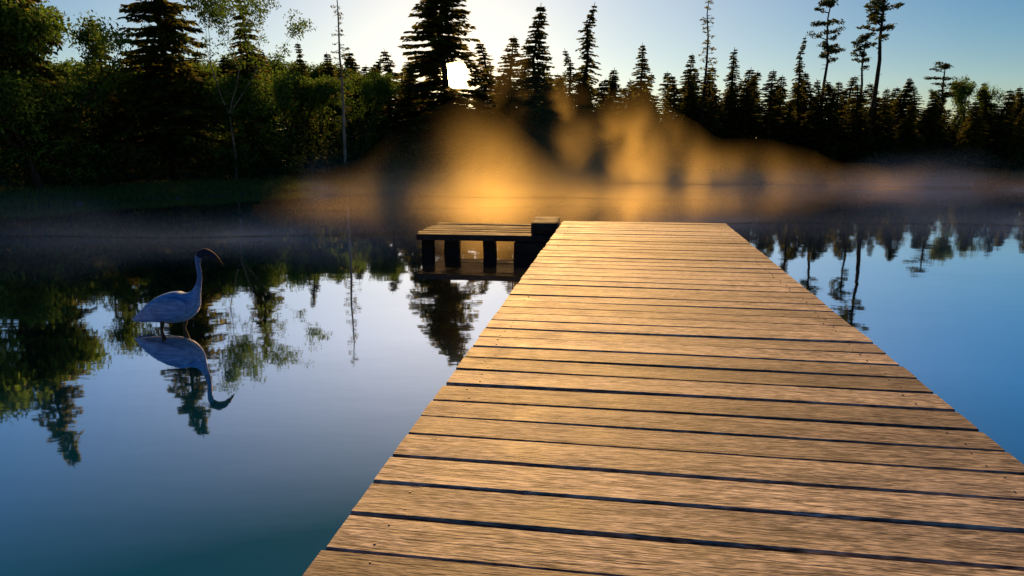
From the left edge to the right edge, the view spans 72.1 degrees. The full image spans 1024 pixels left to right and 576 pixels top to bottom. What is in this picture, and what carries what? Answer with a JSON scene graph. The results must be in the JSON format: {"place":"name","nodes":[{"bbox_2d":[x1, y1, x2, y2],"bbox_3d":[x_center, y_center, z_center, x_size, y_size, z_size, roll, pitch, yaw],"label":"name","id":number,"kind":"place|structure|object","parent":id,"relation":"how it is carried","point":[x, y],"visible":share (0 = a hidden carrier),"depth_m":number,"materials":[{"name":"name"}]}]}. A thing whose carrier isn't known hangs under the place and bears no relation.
{"place":"outdoors","nodes":[
{"label":"outdoors","id":0,"kind":"place"},
{"bbox_2d":[0,176,1023,575],"bbox_3d":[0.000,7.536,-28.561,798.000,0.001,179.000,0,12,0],"label":"water","id":1,"kind":"structure","parent":0,"point":[262,412],"depth_m":5.79,"materials":[{"name":"blue liquid"}]},
{"bbox_2d":[132,249,223,330],"bbox_3d":[-2.665,0.228,5.663,0.804,1.110,0.228,1,12,6],"label":"heron","id":2,"kind":"object","parent":1,"relation":"in","point":[174,307],"visible":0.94,"depth_m":5.57},
{"bbox_2d":[416,222,553,259],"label":"platform","id":3,"kind":"structure","parent":1,"relation":"in","point":[528,245],"depth_m":9.19,"materials":[{"name":"brown wood"}]},
{"bbox_2d":[531,217,559,233],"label":"timber block","id":4,"kind":"structure","parent":3,"relation":"on","point":[545,225],"depth_m":9.05,"materials":[{"name":"brown wood"}]},
{"bbox_2d":[303,221,1023,575],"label":"wooden dock","id":5,"kind":"object","parent":1,"relation":"in","point":[667,399],"visible":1,"depth_m":2.46,"materials":[{"name":"brown wood"}]},
{"bbox_2d":[0,157,1023,208],"bbox_3d":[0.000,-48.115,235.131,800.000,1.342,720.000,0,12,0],"label":"ground","id":6,"kind":"structure","parent":0,"point":[724,173],"depth_m":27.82,"materials":[{"name":"green plant"}]},
{"bbox_2d":[0,0,76,147],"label":"broadleaf tree","id":7,"kind":"object","parent":6,"relation":"on","point":[35,24],"visible":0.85,"depth_m":17.11,"materials":[{"name":"green plant"}]},
{"bbox_2d":[10,57,76,170],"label":"broadleaf tree","id":8,"kind":"object","parent":6,"relation":"on","point":[57,66],"visible":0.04,"depth_m":23.17,"materials":[{"name":"green plant"}]},
{"bbox_2d":[0,0,96,187],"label":"spruce tree","id":9,"kind":"object","parent":6,"relation":"on","point":[51,77],"visible":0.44,"depth_m":17.48,"materials":[{"name":"green plant"}]},
{"bbox_2d":[0,65,105,190],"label":"broadleaf tree","id":10,"kind":"object","parent":6,"relation":"on","point":[20,88],"visible":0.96,"depth_m":16.74,"materials":[{"name":"green plant"}]},
{"bbox_2d":[0,77,114,183],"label":"broadleaf tree","id":11,"kind":"object","parent":6,"relation":"on","point":[74,93],"visible":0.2,"depth_m":19.12,"materials":[{"name":"green plant"}]},
{"bbox_2d":[16,2,137,185],"bbox_3d":[-12.077,-5.300,18.854,3.236,5.110,3.388,11,16,43],"label":"broadleaf tree","id":12,"kind":"object","parent":6,"relation":"on","point":[87,35],"visible":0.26,"depth_m":18.98,"materials":[{"name":"green plant"}]},
{"bbox_2d":[59,54,145,170],"bbox_3d":[-14.573,-6.118,24.899,4.117,4.059,5.229,7,14,31],"label":"broadleaf tree","id":13,"kind":"object","parent":6,"relation":"on","point":[70,73],"visible":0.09,"depth_m":23.18,"materials":[{"name":"green plant"}]},
{"bbox_2d":[73,15,147,181],"bbox_3d":[-11.723,-5.373,20.301,1.981,4.678,2.056,-5,13,-24],"label":"spruce tree","id":14,"kind":"object","parent":6,"relation":"on","point":[109,130],"visible":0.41,"depth_m":20.24,"materials":[{"name":"green plant"}]},
{"bbox_2d":[61,66,172,180],"bbox_3d":[-11.485,-4.799,20.557,2.648,3.424,2.772,2,12,7],"label":"broadleaf tree","id":15,"kind":"object","parent":6,"relation":"on","point":[102,94],"visible":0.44,"depth_m":20.00,"materials":[{"name":"green plant"}]},
{"bbox_2d":[99,0,237,180],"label":"spruce tree","id":16,"kind":"object","parent":6,"relation":"on","point":[157,114],"visible":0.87,"depth_m":20.37,"materials":[{"name":"green plant"}]},
{"bbox_2d":[158,57,259,176],"bbox_3d":[-9.824,-5.444,22.520,3.046,3.856,3.894,3,12,16],"label":"broadleaf tree","id":17,"kind":"object","parent":6,"relation":"on","point":[185,83],"visible":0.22,"depth_m":21.84,"materials":[{"name":"green plant"}]},
{"bbox_2d":[207,56,238,161],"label":"spruce tree","id":18,"kind":"object","parent":6,"relation":"on","point":[224,63],"visible":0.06,"depth_m":29.80,"materials":[{"name":"green plant"}]},
{"bbox_2d":[141,0,316,177],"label":"birch tree","id":19,"kind":"object","parent":6,"relation":"on","point":[219,10],"visible":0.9,"depth_m":20.90,"materials":[{"name":"green plant"}]},
{"bbox_2d":[204,51,284,129],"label":"broadleaf tree","id":20,"kind":"object","parent":6,"relation":"on","point":[231,60],"visible":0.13,"depth_m":30.06,"materials":[{"name":"green plant"}]},
{"bbox_2d":[187,69,309,176],"bbox_3d":[-8.620,-5.385,23.015,3.400,3.588,4.332,4,12,16],"label":"broadleaf tree","id":21,"kind":"object","parent":6,"relation":"on","point":[251,90],"visible":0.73,"depth_m":22.23,"materials":[{"name":"green plant"}]},
{"bbox_2d":[219,0,289,175],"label":"spruce tree","id":22,"kind":"object","parent":6,"relation":"on","point":[243,72],"visible":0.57,"depth_m":22.97,"materials":[{"name":"green plant"}]},
{"bbox_2d":[250,64,329,166],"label":"broadleaf tree","id":23,"kind":"object","parent":6,"relation":"on","point":[282,80],"visible":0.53,"depth_m":25.04,"materials":[{"name":"green plant"}]},
{"bbox_2d":[282,42,323,166],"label":"spruce tree","id":24,"kind":"object","parent":6,"relation":"on","point":[302,63],"visible":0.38,"depth_m":25.90,"materials":[{"name":"green plant"}]},
{"bbox_2d":[261,51,358,160],"bbox_3d":[-10.438,-8.899,34.648,5.372,5.267,5.168,-7,14,-30],"label":"broadleaf tree","id":25,"kind":"object","parent":6,"relation":"on","point":[279,60],"visible":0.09,"depth_m":33.95,"materials":[{"name":"green plant"}]},
{"bbox_2d":[274,74,349,158],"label":"broadleaf tree","id":26,"kind":"object","parent":6,"relation":"on","point":[325,90],"visible":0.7,"depth_m":25.27,"materials":[{"name":"green plant"}]},
{"bbox_2d":[274,61,350,82],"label":"broadleaf tree","id":27,"kind":"object","parent":6,"relation":"on","point":[314,74],"visible":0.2,"depth_m":33.58,"materials":[{"name":"green plant"}]},
{"bbox_2d":[270,87,355,166],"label":"broadleaf tree","id":28,"kind":"object","parent":6,"relation":"on","point":[346,102],"visible":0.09,"depth_m":30.01,"materials":[{"name":"green plant"}]},
{"bbox_2d":[299,80,358,160],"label":"broadleaf tree","id":29,"kind":"object","parent":6,"relation":"on","point":[325,128],"visible":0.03,"depth_m":30.64,"materials":[{"name":"green plant"}]},
{"bbox_2d":[313,52,350,161],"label":"spruce tree","id":30,"kind":"object","parent":6,"relation":"on","point":[328,68],"visible":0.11,"depth_m":32.27,"materials":[{"name":"green plant"}]},
{"bbox_2d":[324,74,357,161],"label":"spruce tree","id":31,"kind":"object","parent":6,"relation":"on","point":[337,75],"visible":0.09,"depth_m":31.28,"materials":[{"name":"green plant"}]},
{"bbox_2d":[322,69,363,135],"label":"broadleaf tree","id":32,"kind":"object","parent":6,"relation":"on","point":[356,81],"visible":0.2,"depth_m":32.17,"materials":[{"name":"green plant"}]},
{"bbox_2d":[330,0,358,172],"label":"dead tree","id":33,"kind":"object","parent":6,"relation":"on","point":[343,120],"visible":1,"depth_m":24.02,"materials":[{"name":"wood"}]},
{"bbox_2d":[343,53,362,117],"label":"spruce tree","id":34,"kind":"object","parent":6,"relation":"on","point":[350,59],"visible":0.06,"depth_m":34.65,"materials":[{"name":"green plant"}]},
{"bbox_2d":[341,67,385,161],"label":"spruce tree","id":35,"kind":"object","parent":6,"relation":"on","point":[365,70],"visible":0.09,"depth_m":31.28,"materials":[{"name":"green plant"}]},
{"bbox_2d":[334,67,402,170],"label":"broadleaf tree","id":36,"kind":"object","parent":6,"relation":"on","point":[381,87],"visible":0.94,"depth_m":26.64,"materials":[{"name":"green plant"}]},
{"bbox_2d":[349,66,387,163],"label":"spruce tree","id":37,"kind":"object","parent":6,"relation":"on","point":[367,112],"visible":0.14,"depth_m":30.38,"materials":[{"name":"green plant"}]},
{"bbox_2d":[360,50,418,165],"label":"spruce tree","id":38,"kind":"object","parent":6,"relation":"on","point":[387,69],"visible":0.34,"depth_m":28.89,"materials":[{"name":"green plant"}]},
{"bbox_2d":[392,73,430,167],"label":"spruce tree","id":39,"kind":"object","parent":6,"relation":"on","point":[408,82],"visible":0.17,"depth_m":29.27,"materials":[{"name":"green plant"}]},
{"bbox_2d":[381,0,511,170],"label":"spruce tree","id":40,"kind":"object","parent":6,"relation":"on","point":[446,124],"visible":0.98,"depth_m":27.84,"materials":[{"name":"green plant"}]},
{"bbox_2d":[471,82,493,156],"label":"spruce tree","id":41,"kind":"object","parent":6,"relation":"on","point":[481,89],"visible":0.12,"depth_m":30.81,"materials":[{"name":"green plant"}]},
{"bbox_2d":[466,42,503,142],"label":"spruce tree","id":42,"kind":"object","parent":6,"relation":"on","point":[491,86],"visible":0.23,"depth_m":31.58,"materials":[{"name":"green plant"}]},
{"bbox_2d":[480,87,520,165],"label":"spruce tree","id":43,"kind":"object","parent":6,"relation":"on","point":[500,114],"visible":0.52,"depth_m":30.34,"materials":[{"name":"green plant"}]},
{"bbox_2d":[490,37,532,161],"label":"spruce tree","id":44,"kind":"object","parent":6,"relation":"on","point":[509,58],"visible":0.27,"depth_m":31.63,"materials":[{"name":"green plant"}]},
{"bbox_2d":[0,89,1023,191],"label":"undergrowth","id":45,"kind":"object","parent":6,"relation":"on","point":[322,168],"visible":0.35,"depth_m":25.48,"materials":[{"name":"green plant"}]},
{"bbox_2d":[496,6,570,168],"bbox_3d":[0.771,-8.460,29.792,3.303,6.808,3.127,-3,12,-14],"label":"spruce tree","id":46,"kind":"object","parent":6,"relation":"on","point":[540,128],"visible":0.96,"depth_m":29.64,"materials":[{"name":"green plant"}]},
{"bbox_2d":[535,79,578,168],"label":"spruce tree","id":47,"kind":"object","parent":6,"relation":"on","point":[560,123],"visible":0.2,"depth_m":30.65,"materials":[{"name":"green plant"}]},
{"bbox_2d":[545,76,577,166],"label":"spruce tree","id":48,"kind":"object","parent":6,"relation":"on","point":[559,80],"visible":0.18,"depth_m":31.20,"materials":[{"name":"green plant"}]},
{"bbox_2d":[558,48,582,160],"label":"spruce tree","id":49,"kind":"object","parent":6,"relation":"on","point":[570,111],"visible":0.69,"depth_m":30.86,"materials":[{"name":"green plant"}]},
{"bbox_2d":[558,72,601,160],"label":"spruce tree","id":50,"kind":"object","parent":6,"relation":"on","point":[573,133],"visible":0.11,"depth_m":31.38,"materials":[{"name":"green plant"}]},
{"bbox_2d":[562,3,608,158],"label":"spruce tree","id":51,"kind":"object","parent":6,"relation":"on","point":[585,108],"visible":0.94,"depth_m":30.29,"materials":[{"name":"green plant"}]},
{"bbox_2d":[590,79,622,159],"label":"spruce tree","id":52,"kind":"object","parent":6,"relation":"on","point":[601,85],"visible":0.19,"depth_m":32.50,"materials":[{"name":"green plant"}]},
{"bbox_2d":[586,95,631,167],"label":"spruce tree","id":53,"kind":"object","parent":6,"relation":"on","point":[610,124],"visible":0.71,"depth_m":30.77,"materials":[{"name":"green plant"}]},
{"bbox_2d":[597,74,625,116],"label":"spruce tree","id":54,"kind":"object","parent":6,"relation":"on","point":[611,90],"visible":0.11,"depth_m":34.61,"materials":[{"name":"green plant"}]},
{"bbox_2d":[610,88,653,167],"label":"spruce tree","id":55,"kind":"object","parent":6,"relation":"on","point":[624,122],"visible":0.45,"depth_m":31.33,"materials":[{"name":"green plant"}]},
{"bbox_2d":[617,42,660,167],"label":"spruce tree","id":56,"kind":"object","parent":6,"relation":"on","point":[638,93],"visible":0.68,"depth_m":30.80,"materials":[{"name":"green plant"}]},
{"bbox_2d":[626,90,659,167],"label":"spruce tree","id":57,"kind":"object","parent":6,"relation":"on","point":[645,116],"visible":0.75,"depth_m":30.66,"materials":[{"name":"green plant"}]},
{"bbox_2d":[637,73,662,164],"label":"spruce tree","id":58,"kind":"object","parent":6,"relation":"on","point":[652,90],"visible":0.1,"depth_m":32.29,"materials":[{"name":"green plant"}]},
{"bbox_2d":[654,71,677,122],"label":"spruce tree","id":59,"kind":"object","parent":6,"relation":"on","point":[665,76],"visible":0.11,"depth_m":35.69,"materials":[{"name":"green plant"}]},
{"bbox_2d":[643,75,698,169],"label":"spruce tree","id":60,"kind":"object","parent":6,"relation":"on","point":[671,149],"visible":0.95,"depth_m":30.55,"materials":[{"name":"green plant"}]},
{"bbox_2d":[664,76,703,169],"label":"spruce tree","id":61,"kind":"object","parent":6,"relation":"on","point":[689,95],"visible":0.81,"depth_m":30.72,"materials":[{"name":"green plant"}]},
{"bbox_2d":[672,55,707,157],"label":"spruce tree","id":62,"kind":"object","parent":6,"relation":"on","point":[689,71],"visible":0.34,"depth_m":31.79,"materials":[{"name":"green plant"}]},
{"bbox_2d":[676,68,707,164],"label":"spruce tree","id":63,"kind":"object","parent":6,"relation":"on","point":[697,79],"visible":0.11,"depth_m":32.78,"materials":[{"name":"green plant"}]},
{"bbox_2d":[692,0,719,168],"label":"dead tree","id":64,"kind":"object","parent":6,"relation":"on","point":[707,41],"visible":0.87,"depth_m":30.64,"materials":[{"name":"brown wood"}]},
{"bbox_2d":[691,73,721,155],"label":"spruce tree","id":65,"kind":"object","parent":6,"relation":"on","point":[708,88],"visible":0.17,"depth_m":32.49,"materials":[{"name":"green plant"}]},
{"bbox_2d":[690,84,731,170],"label":"spruce tree","id":66,"kind":"object","parent":6,"relation":"on","point":[709,154],"visible":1,"depth_m":30.50,"materials":[{"name":"green plant"}]},
{"bbox_2d":[707,83,750,169],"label":"spruce tree","id":67,"kind":"object","parent":6,"relation":"on","point":[732,109],"visible":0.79,"depth_m":31.17,"materials":[{"name":"green plant"}]},
{"bbox_2d":[716,47,741,152],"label":"spruce tree","id":68,"kind":"object","parent":6,"relation":"on","point":[730,76],"visible":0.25,"depth_m":31.57,"materials":[{"name":"green plant"}]},
{"bbox_2d":[728,76,764,168],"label":"spruce tree","id":69,"kind":"object","parent":6,"relation":"on","point":[747,98],"visible":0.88,"depth_m":31.02,"materials":[{"name":"green plant"}]},
{"bbox_2d":[734,67,774,162],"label":"spruce tree","id":70,"kind":"object","parent":6,"relation":"on","point":[756,100],"visible":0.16,"depth_m":32.45,"materials":[{"name":"green plant"}]},
{"bbox_2d":[747,70,795,167],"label":"spruce tree","id":71,"kind":"object","parent":6,"relation":"on","point":[771,143],"visible":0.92,"depth_m":31.12,"materials":[{"name":"green plant"}]},
{"bbox_2d":[761,74,792,120],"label":"spruce tree","id":72,"kind":"object","parent":6,"relation":"on","point":[782,81],"visible":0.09,"depth_m":36.61,"materials":[{"name":"green plant"}]},
{"bbox_2d":[761,87,796,166],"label":"spruce tree","id":73,"kind":"object","parent":6,"relation":"on","point":[783,91],"visible":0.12,"depth_m":32.91,"materials":[{"name":"green plant"}]},
{"bbox_2d":[765,99,806,165],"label":"spruce tree","id":74,"kind":"object","parent":6,"relation":"on","point":[787,126],"visible":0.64,"depth_m":31.73,"materials":[{"name":"green plant"}]},
{"bbox_2d":[787,37,807,132],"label":"spruce tree","id":75,"kind":"object","parent":6,"relation":"on","point":[798,72],"visible":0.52,"depth_m":32.62,"materials":[{"name":"green plant"}]},
{"bbox_2d":[782,71,813,114],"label":"spruce tree","id":76,"kind":"object","parent":6,"relation":"on","point":[806,76],"visible":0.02,"depth_m":35.05,"materials":[{"name":"green plant"}]},
{"bbox_2d":[789,80,821,166],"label":"spruce tree","id":77,"kind":"object","parent":6,"relation":"on","point":[810,98],"visible":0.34,"depth_m":32.35,"materials":[{"name":"green plant"}]},
{"bbox_2d":[782,86,845,167],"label":"spruce tree","id":78,"kind":"object","parent":6,"relation":"on","point":[816,107],"visible":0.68,"depth_m":31.08,"materials":[{"name":"green plant"}]},
{"bbox_2d":[807,0,845,112],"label":"pine tree","id":79,"kind":"object","parent":6,"relation":"on","point":[828,49],"visible":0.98,"depth_m":31.41,"materials":[{"name":"green plant"}]},
{"bbox_2d":[804,81,852,171],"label":"spruce tree","id":80,"kind":"object","parent":6,"relation":"on","point":[829,159],"visible":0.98,"depth_m":30.41,"materials":[{"name":"green plant"}]},
{"bbox_2d":[834,95,850,165],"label":"spruce tree","id":81,"kind":"object","parent":6,"relation":"on","point":[843,107],"visible":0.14,"depth_m":32.43,"materials":[{"name":"green plant"}]},
{"bbox_2d":[838,77,866,139],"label":"spruce tree","id":82,"kind":"object","parent":6,"relation":"on","point":[847,91],"visible":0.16,"depth_m":36.27,"materials":[{"name":"green plant"}]},
{"bbox_2d":[832,83,876,169],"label":"spruce tree","id":83,"kind":"object","parent":6,"relation":"on","point":[850,144],"visible":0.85,"depth_m":30.54,"materials":[{"name":"green plant"}]},
{"bbox_2d":[838,89,884,165],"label":"spruce tree","id":84,"kind":"object","parent":6,"relation":"on","point":[865,109],"visible":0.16,"depth_m":32.08,"materials":[{"name":"green plant"}]},
{"bbox_2d":[850,32,877,142],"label":"pine tree","id":85,"kind":"object","parent":6,"relation":"on","point":[862,38],"visible":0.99,"depth_m":31.46,"materials":[{"name":"green plant"}]},
{"bbox_2d":[854,97,891,165],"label":"spruce tree","id":86,"kind":"object","parent":6,"relation":"on","point":[877,144],"visible":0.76,"depth_m":31.06,"materials":[{"name":"green plant"}]},
{"bbox_2d":[863,84,883,116],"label":"spruce tree","id":87,"kind":"object","parent":6,"relation":"on","point":[870,87],"visible":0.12,"depth_m":36.81,"materials":[{"name":"green plant"}]},
{"bbox_2d":[859,88,896,166],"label":"spruce tree","id":88,"kind":"object","parent":6,"relation":"on","point":[886,113],"visible":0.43,"depth_m":32.19,"materials":[{"name":"green plant"}]},
{"bbox_2d":[856,0,904,167],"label":"pine tree","id":89,"kind":"object","parent":6,"relation":"on","point":[880,8],"visible":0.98,"depth_m":30.48,"materials":[{"name":"green plant"}]},
{"bbox_2d":[885,82,919,157],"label":"spruce tree","id":90,"kind":"object","parent":6,"relation":"on","point":[897,110],"visible":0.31,"depth_m":32.90,"materials":[{"name":"green plant"}]},
{"bbox_2d":[879,106,926,170],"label":"spruce tree","id":91,"kind":"object","parent":6,"relation":"on","point":[904,152],"visible":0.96,"depth_m":30.39,"materials":[{"name":"green plant"}]},
{"bbox_2d":[891,78,915,138],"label":"spruce tree","id":92,"kind":"object","parent":6,"relation":"on","point":[909,81],"visible":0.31,"depth_m":32.85,"materials":[{"name":"green plant"}]},
{"bbox_2d":[893,86,924,136],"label":"spruce tree","id":93,"kind":"object","parent":6,"relation":"on","point":[915,100],"visible":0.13,"depth_m":33.09,"materials":[{"name":"green plant"}]},
{"bbox_2d":[908,97,947,167],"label":"spruce tree","id":94,"kind":"object","parent":6,"relation":"on","point":[924,124],"visible":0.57,"depth_m":31.16,"materials":[{"name":"green plant"}]},
{"bbox_2d":[919,101,954,163],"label":"spruce tree","id":95,"kind":"object","parent":6,"relation":"on","point":[942,113],"visible":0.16,"depth_m":31.59,"materials":[{"name":"green plant"}]},
{"bbox_2d":[922,61,963,136],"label":"pine tree","id":96,"kind":"object","parent":6,"relation":"on","point":[942,96],"visible":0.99,"depth_m":32.67,"materials":[{"name":"green plant"}]},
{"bbox_2d":[935,109,961,162],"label":"spruce tree","id":97,"kind":"object","parent":6,"relation":"on","point":[949,126],"visible":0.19,"depth_m":32.63,"materials":[{"name":"green plant"}]},
{"bbox_2d":[947,100,994,169],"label":"spruce tree","id":98,"kind":"object","parent":6,"relation":"on","point":[971,148],"visible":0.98,"depth_m":30.59,"materials":[{"name":"green plant"}]},
{"bbox_2d":[944,74,1005,139],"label":"broadleaf tree","id":99,"kind":"object","parent":6,"relation":"on","point":[962,94],"visible":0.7,"depth_m":33.16,"materials":[{"name":"green plant"}]},
{"bbox_2d":[954,87,1007,159],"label":"spruce tree","id":100,"kind":"object","parent":6,"relation":"on","point":[986,107],"visible":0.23,"depth_m":32.38,"materials":[{"name":"green plant"}]},
{"bbox_2d":[978,89,1023,167],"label":"spruce tree","id":101,"kind":"object","parent":6,"relation":"on","point":[996,140],"visible":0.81,"depth_m":31.07,"materials":[{"name":"green plant"}]},
{"bbox_2d":[1005,91,1023,142],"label":"spruce tree","id":102,"kind":"object","parent":6,"relation":"on","point":[1020,102],"visible":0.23,"depth_m":33.51,"materials":[{"name":"green plant"}]},
{"bbox_2d":[1009,108,1023,165],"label":"spruce tree","id":103,"kind":"object","parent":6,"relation":"on","point":[1021,138],"visible":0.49,"depth_m":31.52,"materials":[{"name":"green plant"}]},
{"bbox_2d":[30,0,1023,126],"label":"sky","id":104,"kind":"structure","parent":0,"point":[983,40],"materials":[{"name":"blue"}]},
{"bbox_2d":[459,159,712,191],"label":"mist","id":105,"kind":"structure","parent":0,"point":[587,171],"depth_m":24.85,"materials":[{"name":"orange"}]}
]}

